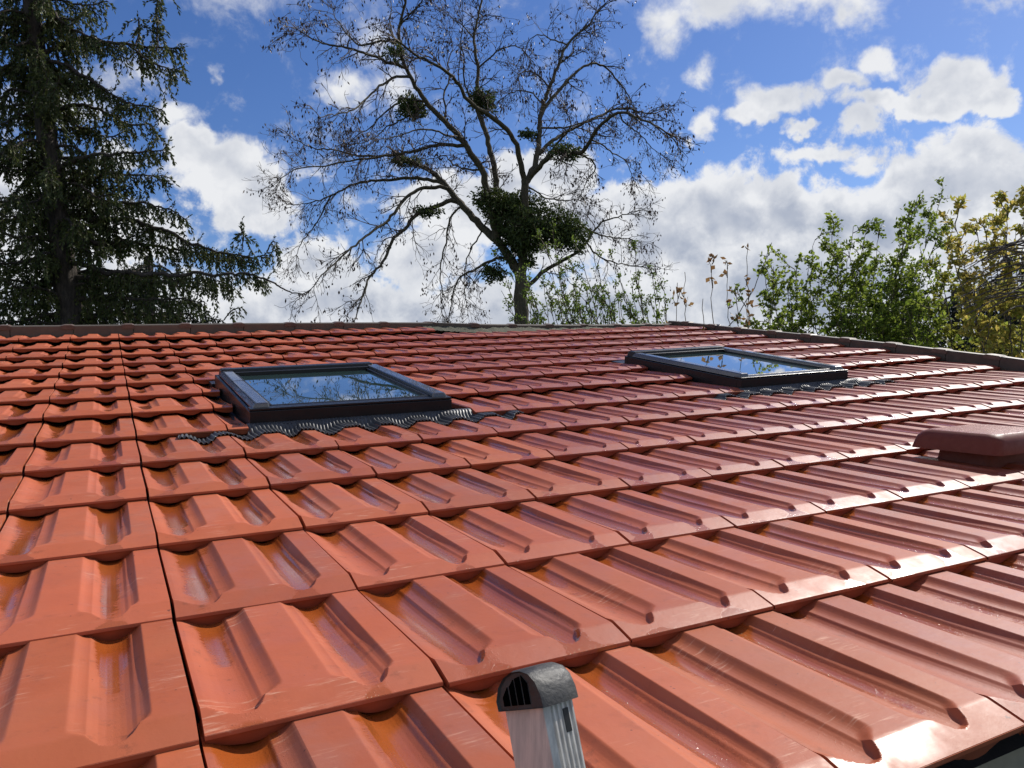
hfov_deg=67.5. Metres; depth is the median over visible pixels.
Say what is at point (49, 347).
clay tile
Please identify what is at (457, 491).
clay tile
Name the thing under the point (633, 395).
clay tile
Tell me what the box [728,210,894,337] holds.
leafy bush
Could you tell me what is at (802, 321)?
hedge
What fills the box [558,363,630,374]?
clay tile
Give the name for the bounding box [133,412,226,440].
clay tile
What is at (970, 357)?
verge tile
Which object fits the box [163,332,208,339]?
clay tile
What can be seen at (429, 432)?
clay tile
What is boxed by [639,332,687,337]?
clay tile
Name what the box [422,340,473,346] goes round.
clay tile
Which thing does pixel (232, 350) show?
clay tile
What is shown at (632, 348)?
clay tile
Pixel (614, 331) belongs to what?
clay tile
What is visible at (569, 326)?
ridge tile
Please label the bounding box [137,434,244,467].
clay tile
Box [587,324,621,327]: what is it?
ridge tile
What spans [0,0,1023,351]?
sky
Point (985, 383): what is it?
clay tile
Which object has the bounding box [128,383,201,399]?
clay tile
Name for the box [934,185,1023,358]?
yellow tree
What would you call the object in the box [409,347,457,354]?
clay tile
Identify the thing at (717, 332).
clay tile
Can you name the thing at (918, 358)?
clay tile
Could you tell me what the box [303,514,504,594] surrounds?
clay tile
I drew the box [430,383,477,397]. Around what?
clay tile
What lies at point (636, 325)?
ridge tile
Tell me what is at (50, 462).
clay tile
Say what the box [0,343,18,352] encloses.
clay tile
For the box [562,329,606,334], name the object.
clay tile
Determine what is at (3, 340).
clay tile
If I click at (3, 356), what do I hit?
clay tile
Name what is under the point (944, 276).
mixed bush
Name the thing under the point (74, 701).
clay tile
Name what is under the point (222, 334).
clay tile
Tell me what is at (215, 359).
clay tile
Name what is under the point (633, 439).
clay tile
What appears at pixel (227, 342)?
clay tile
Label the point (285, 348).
clay tile
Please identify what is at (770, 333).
verge tile
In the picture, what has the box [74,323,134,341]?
ridge tile
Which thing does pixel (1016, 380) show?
clay tile
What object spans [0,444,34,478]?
clay tile
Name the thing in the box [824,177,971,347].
leafy bush
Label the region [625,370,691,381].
clay tile
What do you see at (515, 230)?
bare tree
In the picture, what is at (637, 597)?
clay tile
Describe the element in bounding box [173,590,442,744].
clay tile
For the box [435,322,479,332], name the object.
ridge tile
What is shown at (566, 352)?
clay tile
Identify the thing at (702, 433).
clay tile
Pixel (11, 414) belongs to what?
clay tile
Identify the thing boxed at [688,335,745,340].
clay tile
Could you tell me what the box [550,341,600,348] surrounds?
clay tile
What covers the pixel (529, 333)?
clay tile
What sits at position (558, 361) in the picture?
clay tile
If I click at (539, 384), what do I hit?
clay tile
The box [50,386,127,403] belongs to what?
clay tile
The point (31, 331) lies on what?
ridge tile
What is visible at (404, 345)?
clay tile
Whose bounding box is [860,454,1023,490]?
clay tile
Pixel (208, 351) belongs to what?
clay tile
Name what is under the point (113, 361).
clay tile
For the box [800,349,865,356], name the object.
clay tile
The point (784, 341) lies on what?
clay tile
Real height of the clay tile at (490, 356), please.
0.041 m
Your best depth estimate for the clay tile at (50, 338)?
4.36 m
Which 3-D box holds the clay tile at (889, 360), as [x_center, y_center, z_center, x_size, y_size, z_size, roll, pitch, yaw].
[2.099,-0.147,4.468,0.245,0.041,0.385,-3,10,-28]
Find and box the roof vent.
[912,424,1023,467]
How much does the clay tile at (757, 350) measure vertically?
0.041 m
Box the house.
[0,333,1023,767]
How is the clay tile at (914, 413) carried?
on the clay tile at (949, 421)
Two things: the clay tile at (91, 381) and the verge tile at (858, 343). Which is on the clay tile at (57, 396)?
the clay tile at (91, 381)
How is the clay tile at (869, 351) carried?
on the house
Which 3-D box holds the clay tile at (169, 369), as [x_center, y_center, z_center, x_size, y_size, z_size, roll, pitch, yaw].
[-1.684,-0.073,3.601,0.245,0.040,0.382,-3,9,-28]
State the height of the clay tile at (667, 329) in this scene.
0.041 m
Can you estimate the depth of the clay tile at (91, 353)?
3.92 m
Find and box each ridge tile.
[0,324,11,343]
[10,324,73,343]
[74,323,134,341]
[134,323,191,340]
[190,322,244,338]
[243,322,295,337]
[294,321,343,336]
[343,321,389,334]
[389,321,436,333]
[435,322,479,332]
[479,323,516,328]
[516,323,553,328]
[553,324,588,328]
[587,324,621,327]
[621,323,651,327]
[652,323,672,325]
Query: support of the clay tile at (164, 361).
on the clay tile at (169, 369)
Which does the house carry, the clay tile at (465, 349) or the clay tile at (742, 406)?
the clay tile at (742, 406)
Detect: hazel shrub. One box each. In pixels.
[491,217,632,323]
[575,240,672,323]
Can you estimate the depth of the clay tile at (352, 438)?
2.26 m
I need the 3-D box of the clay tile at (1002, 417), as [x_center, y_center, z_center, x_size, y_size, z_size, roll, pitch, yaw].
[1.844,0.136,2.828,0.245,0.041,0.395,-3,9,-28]
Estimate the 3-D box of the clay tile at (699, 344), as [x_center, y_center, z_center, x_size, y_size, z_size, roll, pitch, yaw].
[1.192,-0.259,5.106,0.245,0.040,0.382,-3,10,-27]
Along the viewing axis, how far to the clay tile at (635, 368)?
3.92 m
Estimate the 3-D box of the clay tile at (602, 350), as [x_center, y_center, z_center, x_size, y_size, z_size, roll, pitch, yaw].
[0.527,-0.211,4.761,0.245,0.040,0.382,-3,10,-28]
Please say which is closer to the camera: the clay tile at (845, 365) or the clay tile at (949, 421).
the clay tile at (949, 421)
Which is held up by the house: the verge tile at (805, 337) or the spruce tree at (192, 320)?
the verge tile at (805, 337)
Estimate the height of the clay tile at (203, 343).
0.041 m
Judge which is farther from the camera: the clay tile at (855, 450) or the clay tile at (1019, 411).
the clay tile at (1019, 411)
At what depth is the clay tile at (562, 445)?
2.24 m
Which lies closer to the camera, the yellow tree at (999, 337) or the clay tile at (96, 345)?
the clay tile at (96, 345)
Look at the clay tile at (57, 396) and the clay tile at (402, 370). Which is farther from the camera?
the clay tile at (402, 370)
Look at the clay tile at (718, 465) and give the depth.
2.07 m
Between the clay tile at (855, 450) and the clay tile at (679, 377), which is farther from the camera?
the clay tile at (679, 377)
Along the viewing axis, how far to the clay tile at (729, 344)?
5.10 m
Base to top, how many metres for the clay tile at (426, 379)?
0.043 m
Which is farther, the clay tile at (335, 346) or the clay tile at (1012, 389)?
the clay tile at (335, 346)
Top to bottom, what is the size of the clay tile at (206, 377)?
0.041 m
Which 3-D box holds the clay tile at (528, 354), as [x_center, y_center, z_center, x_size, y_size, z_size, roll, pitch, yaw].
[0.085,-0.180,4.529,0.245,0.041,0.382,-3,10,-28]
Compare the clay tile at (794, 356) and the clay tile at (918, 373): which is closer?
the clay tile at (918, 373)
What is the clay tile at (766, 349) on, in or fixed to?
on the clay tile at (810, 355)
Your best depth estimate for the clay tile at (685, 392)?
3.29 m
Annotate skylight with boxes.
[178,362,523,444]
[612,345,897,399]
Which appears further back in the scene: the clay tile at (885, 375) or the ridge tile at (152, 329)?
the ridge tile at (152, 329)
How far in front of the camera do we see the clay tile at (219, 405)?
2.65 m
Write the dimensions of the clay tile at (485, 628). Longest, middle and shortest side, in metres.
0.386 x 0.245 x 0.041 m
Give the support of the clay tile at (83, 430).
on the clay tile at (50, 462)
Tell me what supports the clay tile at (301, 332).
on the clay tile at (310, 340)
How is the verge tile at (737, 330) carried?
on the house
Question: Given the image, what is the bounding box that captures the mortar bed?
[423,325,662,332]
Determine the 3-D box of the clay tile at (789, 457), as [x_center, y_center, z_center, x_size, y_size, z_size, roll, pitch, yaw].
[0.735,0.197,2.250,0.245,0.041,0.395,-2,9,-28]
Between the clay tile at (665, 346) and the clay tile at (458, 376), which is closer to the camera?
the clay tile at (458, 376)
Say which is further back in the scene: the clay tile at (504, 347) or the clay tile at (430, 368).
the clay tile at (504, 347)
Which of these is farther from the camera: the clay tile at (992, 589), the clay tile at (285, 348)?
the clay tile at (285, 348)
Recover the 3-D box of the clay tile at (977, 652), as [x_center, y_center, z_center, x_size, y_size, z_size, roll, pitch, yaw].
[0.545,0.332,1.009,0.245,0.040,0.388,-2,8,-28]
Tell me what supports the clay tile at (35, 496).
on the clay tile at (113, 534)
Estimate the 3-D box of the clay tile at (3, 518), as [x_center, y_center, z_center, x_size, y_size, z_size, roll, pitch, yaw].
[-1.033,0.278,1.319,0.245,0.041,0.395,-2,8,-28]
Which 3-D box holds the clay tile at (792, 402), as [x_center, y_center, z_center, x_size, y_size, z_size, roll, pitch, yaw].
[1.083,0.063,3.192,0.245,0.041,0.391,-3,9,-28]
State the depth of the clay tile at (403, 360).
4.05 m
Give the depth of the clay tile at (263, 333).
4.95 m
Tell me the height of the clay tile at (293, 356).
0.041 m
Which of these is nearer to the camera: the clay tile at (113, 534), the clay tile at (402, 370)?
the clay tile at (113, 534)
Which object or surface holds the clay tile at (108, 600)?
on the clay tile at (74, 701)
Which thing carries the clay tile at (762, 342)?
on the house
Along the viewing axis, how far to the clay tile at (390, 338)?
5.03 m
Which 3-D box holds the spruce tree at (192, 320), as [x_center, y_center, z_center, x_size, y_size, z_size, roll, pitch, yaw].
[-5.353,0.912,11.904,1.809,5.870,1.503,-3,-2,1]
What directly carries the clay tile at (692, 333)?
on the house
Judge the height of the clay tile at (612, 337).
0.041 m
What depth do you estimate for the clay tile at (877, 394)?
3.31 m
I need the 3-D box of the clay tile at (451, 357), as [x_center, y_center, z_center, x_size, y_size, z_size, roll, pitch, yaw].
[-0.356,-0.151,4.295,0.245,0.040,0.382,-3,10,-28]
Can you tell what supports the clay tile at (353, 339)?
on the clay tile at (367, 346)
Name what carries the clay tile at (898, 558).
on the house
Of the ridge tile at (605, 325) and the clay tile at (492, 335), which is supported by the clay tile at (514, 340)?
the clay tile at (492, 335)
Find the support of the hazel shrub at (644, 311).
on the ground
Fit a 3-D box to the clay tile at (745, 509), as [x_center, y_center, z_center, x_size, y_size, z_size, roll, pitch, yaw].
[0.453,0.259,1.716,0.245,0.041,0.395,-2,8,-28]
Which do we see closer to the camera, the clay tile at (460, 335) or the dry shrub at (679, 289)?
the clay tile at (460, 335)
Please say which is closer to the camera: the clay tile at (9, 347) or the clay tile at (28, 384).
the clay tile at (28, 384)
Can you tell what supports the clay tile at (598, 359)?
on the house
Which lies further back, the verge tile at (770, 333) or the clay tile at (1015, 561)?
the verge tile at (770, 333)
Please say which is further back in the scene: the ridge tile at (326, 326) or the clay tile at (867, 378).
the ridge tile at (326, 326)
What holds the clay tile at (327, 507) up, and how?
on the clay tile at (373, 557)
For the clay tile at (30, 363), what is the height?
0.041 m
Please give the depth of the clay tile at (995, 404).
3.19 m
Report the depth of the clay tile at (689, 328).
6.17 m
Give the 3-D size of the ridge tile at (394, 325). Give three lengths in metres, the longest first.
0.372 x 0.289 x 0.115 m
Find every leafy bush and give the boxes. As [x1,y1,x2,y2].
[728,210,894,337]
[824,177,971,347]
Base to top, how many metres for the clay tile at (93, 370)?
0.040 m
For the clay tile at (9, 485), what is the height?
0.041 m
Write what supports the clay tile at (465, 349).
on the clay tile at (490, 356)
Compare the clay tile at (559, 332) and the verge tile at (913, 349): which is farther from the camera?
the clay tile at (559, 332)
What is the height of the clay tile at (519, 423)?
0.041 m
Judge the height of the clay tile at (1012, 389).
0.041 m
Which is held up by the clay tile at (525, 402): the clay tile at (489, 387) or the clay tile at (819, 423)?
the clay tile at (489, 387)
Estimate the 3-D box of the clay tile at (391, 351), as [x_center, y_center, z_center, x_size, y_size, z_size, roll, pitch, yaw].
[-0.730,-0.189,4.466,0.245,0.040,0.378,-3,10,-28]
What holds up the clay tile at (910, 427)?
on the clay tile
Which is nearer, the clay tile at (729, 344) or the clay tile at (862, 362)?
the clay tile at (862, 362)
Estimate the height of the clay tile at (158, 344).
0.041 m
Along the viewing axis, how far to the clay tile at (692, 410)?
2.88 m
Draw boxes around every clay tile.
[0,335,22,343]
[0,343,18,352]
[0,352,12,359]
[0,359,65,370]
[0,367,61,380]
[0,377,58,391]
[0,388,54,405]
[0,402,49,424]
[0,421,42,450]
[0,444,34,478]
[0,472,24,515]
[0,500,156,572]
[0,510,8,531]
[0,548,171,657]
[0,619,198,767]
[6,351,67,360]
[9,466,146,516]
[13,342,69,351]
[19,334,71,342]
[25,439,139,476]
[36,416,134,447]
[44,399,130,421]
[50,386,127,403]
[55,375,125,389]
[60,365,123,377]
[63,357,121,368]
[66,349,120,359]
[68,341,119,350]
[71,334,118,341]
[119,333,164,340]
[120,340,168,349]
[121,348,173,357]
[122,356,178,365]
[124,363,184,375]
[125,372,192,386]
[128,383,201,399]
[130,395,212,416]
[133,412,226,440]
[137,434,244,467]
[139,745,203,767]
[142,458,268,502]
[148,489,302,550]
[158,530,355,624]
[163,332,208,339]
[166,339,215,347]
[170,347,223,355]
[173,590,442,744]
[175,354,232,363]
[180,362,241,373]
[186,371,218,383]
[193,383,219,396]
[197,687,514,767]
[202,396,232,412]
[205,331,250,338]
[209,338,260,346]
[213,412,248,434]
[217,346,270,354]
[224,353,282,362]
[229,429,337,458]
[233,360,295,366]
[245,330,290,336]
[245,449,375,490]
[255,337,302,345]
[267,344,315,352]
[269,478,427,532]
[273,351,330,360]
[283,329,329,335]
[283,358,345,364]
[291,336,343,344]
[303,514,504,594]
[307,343,357,351]
[317,424,421,451]
[318,328,366,334]
[325,350,375,358]
[335,335,381,342]
[335,356,394,365]
[338,443,469,479]
[343,342,398,349]
[358,565,629,690]
[360,328,401,333]
[362,348,417,356]
[373,334,417,341]
[375,468,534,516]
[383,364,417,374]
[385,355,439,364]
[391,341,436,348]
[391,419,497,443]
[396,327,434,332]
[401,333,452,340]
[401,362,465,373]
[404,373,445,384]
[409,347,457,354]
[420,353,482,362]
[421,436,553,469]
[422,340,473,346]
[427,370,495,382]
[429,501,628,569]
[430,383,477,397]
[434,332,486,339]
[440,360,510,370]
[442,645,832,767]
[445,346,495,353]
[446,380,531,395]
[451,396,516,414]
[457,352,522,360]
[461,339,508,345]
[461,413,564,436]
[465,332,518,338]
[471,460,628,503]
[474,368,543,379]
[476,392,575,412]
[482,344,532,351]
[482,358,552,368]
[494,337,541,343]
[496,377,581,391]
[497,430,627,460]
[503,350,560,358]
[505,331,549,336]
[508,545,772,646]
[510,343,567,349]
[512,366,588,376]
[521,356,592,365]
[525,336,572,342]
[525,408,627,430]
[527,389,628,408]
[535,330,578,335]
[535,348,596,356]
[537,489,734,548]
[543,374,629,388]
[548,335,603,341]
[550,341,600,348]
[556,452,711,491]
[558,355,624,363]
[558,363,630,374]
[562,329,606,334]
[564,347,630,354]
[571,424,694,452]
[576,403,685,424]
[578,334,632,339]
[580,386,678,403]
[581,340,631,346]
[585,372,673,385]
[589,328,634,333]
[590,362,647,371]
[593,353,627,356]
[607,345,662,350]
[609,333,660,338]
[609,339,662,345]
[614,327,659,332]
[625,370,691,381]
[625,399,737,419]
[628,382,722,399]
[629,610,1023,767]
[630,344,693,348]
[631,419,756,445]
[634,528,888,612]
[635,445,782,480]
[638,326,685,331]
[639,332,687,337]
[640,479,824,531]
[641,338,690,343]
[657,336,718,341]
[660,325,706,330]
[667,381,743,394]
[668,331,713,335]
[669,342,724,346]
[683,396,786,414]
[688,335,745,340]
[689,414,811,438]
[690,341,753,347]
[692,330,735,334]
[698,438,847,470]
[721,334,767,338]
[721,470,902,516]
[725,339,780,345]
[727,393,830,409]
[732,346,792,352]
[734,348,763,352]
[736,409,862,432]
[745,338,803,343]
[751,514,985,586]
[759,432,906,462]
[760,344,819,350]
[765,353,806,358]
[771,351,836,358]
[774,583,1023,733]
[777,390,872,404]
[783,405,908,426]
[788,342,844,348]
[792,461,969,502]
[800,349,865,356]
[801,359,856,368]
[802,357,886,366]
[812,426,930,454]
[825,386,910,400]
[828,347,889,354]
[833,401,951,421]
[839,355,915,364]
[841,501,1023,563]
[848,368,913,379]
[848,374,878,381]
[852,366,944,378]
[858,383,946,396]
[860,353,940,361]
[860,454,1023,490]
[862,421,949,433]
[873,397,990,415]
[880,363,974,375]
[885,379,980,392]
[902,561,1023,625]
[908,376,1012,388]
[910,416,1023,426]
[911,393,1023,411]
[915,449,1023,474]
[916,361,999,372]
[917,489,1023,523]
[939,373,1023,385]
[946,389,1023,402]
[951,411,1023,424]
[969,370,1023,375]
[977,386,1023,393]
[983,480,1023,497]
[988,407,1023,414]
[998,551,1023,570]
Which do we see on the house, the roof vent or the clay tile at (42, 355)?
the roof vent
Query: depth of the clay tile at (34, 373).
3.24 m
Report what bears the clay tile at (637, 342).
on the house
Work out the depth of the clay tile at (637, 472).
1.95 m
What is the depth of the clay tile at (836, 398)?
3.19 m
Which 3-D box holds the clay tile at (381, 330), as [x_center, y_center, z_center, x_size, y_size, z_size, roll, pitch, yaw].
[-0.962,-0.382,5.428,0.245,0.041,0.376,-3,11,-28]
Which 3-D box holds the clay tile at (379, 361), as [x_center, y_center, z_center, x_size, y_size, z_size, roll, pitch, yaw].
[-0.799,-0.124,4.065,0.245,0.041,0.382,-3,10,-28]
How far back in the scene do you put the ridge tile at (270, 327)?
5.23 m
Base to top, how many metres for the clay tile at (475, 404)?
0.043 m
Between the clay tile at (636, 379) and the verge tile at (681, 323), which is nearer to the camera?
the clay tile at (636, 379)
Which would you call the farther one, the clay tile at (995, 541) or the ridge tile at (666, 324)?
the ridge tile at (666, 324)
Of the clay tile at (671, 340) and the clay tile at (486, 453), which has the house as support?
the clay tile at (671, 340)
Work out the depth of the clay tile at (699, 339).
5.37 m
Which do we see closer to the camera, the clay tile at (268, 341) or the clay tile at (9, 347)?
the clay tile at (9, 347)
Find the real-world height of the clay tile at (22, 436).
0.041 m
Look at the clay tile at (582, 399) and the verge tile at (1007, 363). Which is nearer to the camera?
the clay tile at (582, 399)
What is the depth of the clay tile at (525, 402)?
2.94 m
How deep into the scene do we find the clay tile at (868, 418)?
2.82 m
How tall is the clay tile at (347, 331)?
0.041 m
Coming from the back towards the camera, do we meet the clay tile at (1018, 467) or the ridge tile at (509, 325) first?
the ridge tile at (509, 325)
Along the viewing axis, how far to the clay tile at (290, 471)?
1.89 m
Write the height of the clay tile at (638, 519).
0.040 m
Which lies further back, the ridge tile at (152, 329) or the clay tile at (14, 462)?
the ridge tile at (152, 329)
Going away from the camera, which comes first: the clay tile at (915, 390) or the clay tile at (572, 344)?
the clay tile at (915, 390)
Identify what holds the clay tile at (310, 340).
on the clay tile at (335, 346)
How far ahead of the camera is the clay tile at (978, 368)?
4.21 m
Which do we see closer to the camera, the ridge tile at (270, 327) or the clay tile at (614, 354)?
the clay tile at (614, 354)
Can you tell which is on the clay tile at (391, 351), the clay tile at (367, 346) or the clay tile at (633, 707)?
the clay tile at (367, 346)
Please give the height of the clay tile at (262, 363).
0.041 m
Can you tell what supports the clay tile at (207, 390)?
on the house
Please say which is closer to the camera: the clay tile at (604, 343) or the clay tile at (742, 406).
the clay tile at (742, 406)
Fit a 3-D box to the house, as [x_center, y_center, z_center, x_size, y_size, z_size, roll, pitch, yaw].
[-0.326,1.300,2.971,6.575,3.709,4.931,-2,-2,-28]
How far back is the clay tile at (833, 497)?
1.78 m
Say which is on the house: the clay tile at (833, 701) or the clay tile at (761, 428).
the clay tile at (833, 701)
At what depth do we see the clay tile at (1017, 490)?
1.84 m
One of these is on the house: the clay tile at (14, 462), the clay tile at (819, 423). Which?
the clay tile at (819, 423)
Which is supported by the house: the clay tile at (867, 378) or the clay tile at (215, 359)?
the clay tile at (867, 378)
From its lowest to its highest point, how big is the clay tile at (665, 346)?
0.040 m
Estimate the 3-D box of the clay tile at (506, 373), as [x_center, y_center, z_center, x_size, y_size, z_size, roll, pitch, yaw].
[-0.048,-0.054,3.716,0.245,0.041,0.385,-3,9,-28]
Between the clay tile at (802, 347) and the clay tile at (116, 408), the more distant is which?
the clay tile at (802, 347)
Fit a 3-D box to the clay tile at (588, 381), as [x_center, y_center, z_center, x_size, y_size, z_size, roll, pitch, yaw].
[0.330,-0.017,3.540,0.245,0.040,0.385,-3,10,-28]
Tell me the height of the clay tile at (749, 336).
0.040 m
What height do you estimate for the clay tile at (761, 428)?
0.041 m
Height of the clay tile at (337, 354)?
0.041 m
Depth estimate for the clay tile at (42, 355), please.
3.80 m
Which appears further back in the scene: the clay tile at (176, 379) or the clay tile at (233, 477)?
the clay tile at (176, 379)
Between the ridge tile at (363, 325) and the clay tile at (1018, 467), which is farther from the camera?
the ridge tile at (363, 325)
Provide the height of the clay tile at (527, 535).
0.041 m
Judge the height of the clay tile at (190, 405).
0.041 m
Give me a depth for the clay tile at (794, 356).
4.41 m
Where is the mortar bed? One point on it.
(474, 330)
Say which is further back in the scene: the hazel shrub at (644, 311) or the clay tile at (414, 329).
the hazel shrub at (644, 311)
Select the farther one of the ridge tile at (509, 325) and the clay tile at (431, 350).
the ridge tile at (509, 325)
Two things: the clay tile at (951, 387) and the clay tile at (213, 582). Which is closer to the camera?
the clay tile at (213, 582)
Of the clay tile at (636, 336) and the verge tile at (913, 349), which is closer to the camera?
the verge tile at (913, 349)
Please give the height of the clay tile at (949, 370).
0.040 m
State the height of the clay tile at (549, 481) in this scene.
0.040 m
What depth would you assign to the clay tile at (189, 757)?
0.70 m
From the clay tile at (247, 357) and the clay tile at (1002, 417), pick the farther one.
the clay tile at (247, 357)
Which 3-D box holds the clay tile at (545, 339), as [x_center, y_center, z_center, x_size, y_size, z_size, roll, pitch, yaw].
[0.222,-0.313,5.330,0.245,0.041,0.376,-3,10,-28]
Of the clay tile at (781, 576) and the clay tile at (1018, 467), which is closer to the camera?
the clay tile at (781, 576)
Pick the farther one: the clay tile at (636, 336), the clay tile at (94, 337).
the clay tile at (636, 336)
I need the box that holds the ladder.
[496,662,585,767]
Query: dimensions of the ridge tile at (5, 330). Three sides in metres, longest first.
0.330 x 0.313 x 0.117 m
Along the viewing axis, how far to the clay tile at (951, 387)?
3.57 m
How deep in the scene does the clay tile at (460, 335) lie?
5.26 m
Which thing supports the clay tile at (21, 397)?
on the clay tile at (11, 414)
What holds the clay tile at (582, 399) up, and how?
on the clay tile at (634, 414)
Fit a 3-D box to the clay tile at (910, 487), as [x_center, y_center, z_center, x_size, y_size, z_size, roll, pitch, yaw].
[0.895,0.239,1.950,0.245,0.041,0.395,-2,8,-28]
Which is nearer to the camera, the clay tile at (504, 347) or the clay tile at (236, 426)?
the clay tile at (236, 426)
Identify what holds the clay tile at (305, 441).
on the house
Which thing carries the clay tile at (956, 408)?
on the clay tile at (1002, 417)
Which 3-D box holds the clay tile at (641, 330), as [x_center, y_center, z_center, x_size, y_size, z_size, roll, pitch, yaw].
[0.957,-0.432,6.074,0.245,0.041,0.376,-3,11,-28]
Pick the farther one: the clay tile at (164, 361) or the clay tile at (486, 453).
the clay tile at (164, 361)
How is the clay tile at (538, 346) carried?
on the clay tile at (566, 352)
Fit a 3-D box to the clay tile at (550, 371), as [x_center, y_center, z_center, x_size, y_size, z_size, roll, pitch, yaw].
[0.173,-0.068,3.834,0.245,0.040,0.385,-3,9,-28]
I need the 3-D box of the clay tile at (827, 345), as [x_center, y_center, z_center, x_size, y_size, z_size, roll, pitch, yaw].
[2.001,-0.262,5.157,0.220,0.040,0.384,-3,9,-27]
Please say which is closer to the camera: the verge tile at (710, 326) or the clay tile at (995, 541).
the clay tile at (995, 541)
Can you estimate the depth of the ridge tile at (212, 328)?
5.07 m
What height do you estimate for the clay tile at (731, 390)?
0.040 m
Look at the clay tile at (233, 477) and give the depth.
1.77 m
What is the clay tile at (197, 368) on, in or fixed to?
on the clay tile at (206, 377)
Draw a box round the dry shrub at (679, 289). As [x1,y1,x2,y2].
[665,243,771,330]
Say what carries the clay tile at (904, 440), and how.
on the house
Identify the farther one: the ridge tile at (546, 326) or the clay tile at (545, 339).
the ridge tile at (546, 326)
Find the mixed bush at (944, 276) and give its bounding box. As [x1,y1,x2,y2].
[924,256,1023,353]
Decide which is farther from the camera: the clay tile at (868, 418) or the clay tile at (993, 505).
the clay tile at (868, 418)
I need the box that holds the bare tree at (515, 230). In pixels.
[243,0,705,323]
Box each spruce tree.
[0,0,306,333]
[93,255,224,340]
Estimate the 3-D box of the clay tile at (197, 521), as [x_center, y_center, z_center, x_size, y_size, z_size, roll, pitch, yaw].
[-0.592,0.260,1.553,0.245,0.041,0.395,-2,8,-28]
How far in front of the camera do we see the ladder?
0.48 m
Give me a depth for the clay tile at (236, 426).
2.37 m
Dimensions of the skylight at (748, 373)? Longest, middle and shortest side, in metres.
1.146 x 1.057 x 0.328 m
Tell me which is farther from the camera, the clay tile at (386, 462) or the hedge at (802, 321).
the hedge at (802, 321)
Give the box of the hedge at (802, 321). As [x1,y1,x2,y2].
[750,281,947,347]
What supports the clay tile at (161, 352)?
on the clay tile at (164, 361)
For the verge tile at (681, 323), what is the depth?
6.50 m
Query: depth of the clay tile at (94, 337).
4.48 m
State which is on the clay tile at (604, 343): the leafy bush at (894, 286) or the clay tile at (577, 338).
the clay tile at (577, 338)
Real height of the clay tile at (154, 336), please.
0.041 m
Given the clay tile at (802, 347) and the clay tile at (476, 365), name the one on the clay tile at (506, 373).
the clay tile at (476, 365)
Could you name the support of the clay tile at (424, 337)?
on the clay tile at (440, 343)
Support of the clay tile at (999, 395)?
on the house
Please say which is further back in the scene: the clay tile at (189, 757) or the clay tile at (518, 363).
the clay tile at (518, 363)
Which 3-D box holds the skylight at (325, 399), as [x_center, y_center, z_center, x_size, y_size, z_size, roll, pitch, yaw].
[-0.697,0.043,2.928,1.148,0.314,1.066,-2,-2,-28]
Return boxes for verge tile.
[668,321,693,325]
[688,323,719,329]
[715,325,746,333]
[741,328,781,337]
[776,332,816,342]
[810,335,855,346]
[850,339,902,354]
[895,344,952,362]
[945,350,1005,366]
[999,356,1023,371]
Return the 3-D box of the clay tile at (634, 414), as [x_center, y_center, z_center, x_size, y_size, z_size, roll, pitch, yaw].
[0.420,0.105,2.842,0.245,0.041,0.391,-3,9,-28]
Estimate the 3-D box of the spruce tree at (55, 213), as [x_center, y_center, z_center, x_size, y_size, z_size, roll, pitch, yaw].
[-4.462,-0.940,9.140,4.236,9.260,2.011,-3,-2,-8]
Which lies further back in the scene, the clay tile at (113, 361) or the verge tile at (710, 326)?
the verge tile at (710, 326)
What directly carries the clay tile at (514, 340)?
on the clay tile at (538, 346)
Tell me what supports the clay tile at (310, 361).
on the clay tile
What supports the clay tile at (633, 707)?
on the house
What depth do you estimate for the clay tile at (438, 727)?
0.74 m
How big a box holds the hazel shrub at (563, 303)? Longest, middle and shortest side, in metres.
4.758 x 1.325 x 1.185 m
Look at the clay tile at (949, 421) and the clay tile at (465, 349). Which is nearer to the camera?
the clay tile at (949, 421)
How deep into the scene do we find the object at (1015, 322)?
9.89 m
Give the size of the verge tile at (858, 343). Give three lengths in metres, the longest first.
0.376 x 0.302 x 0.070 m
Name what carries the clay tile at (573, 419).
on the clay tile at (633, 439)
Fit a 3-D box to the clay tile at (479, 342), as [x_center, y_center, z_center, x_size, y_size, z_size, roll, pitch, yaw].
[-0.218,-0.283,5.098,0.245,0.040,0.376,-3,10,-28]
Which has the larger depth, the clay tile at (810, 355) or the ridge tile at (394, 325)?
the ridge tile at (394, 325)
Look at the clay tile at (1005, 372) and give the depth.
4.04 m
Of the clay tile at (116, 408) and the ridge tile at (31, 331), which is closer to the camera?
the clay tile at (116, 408)

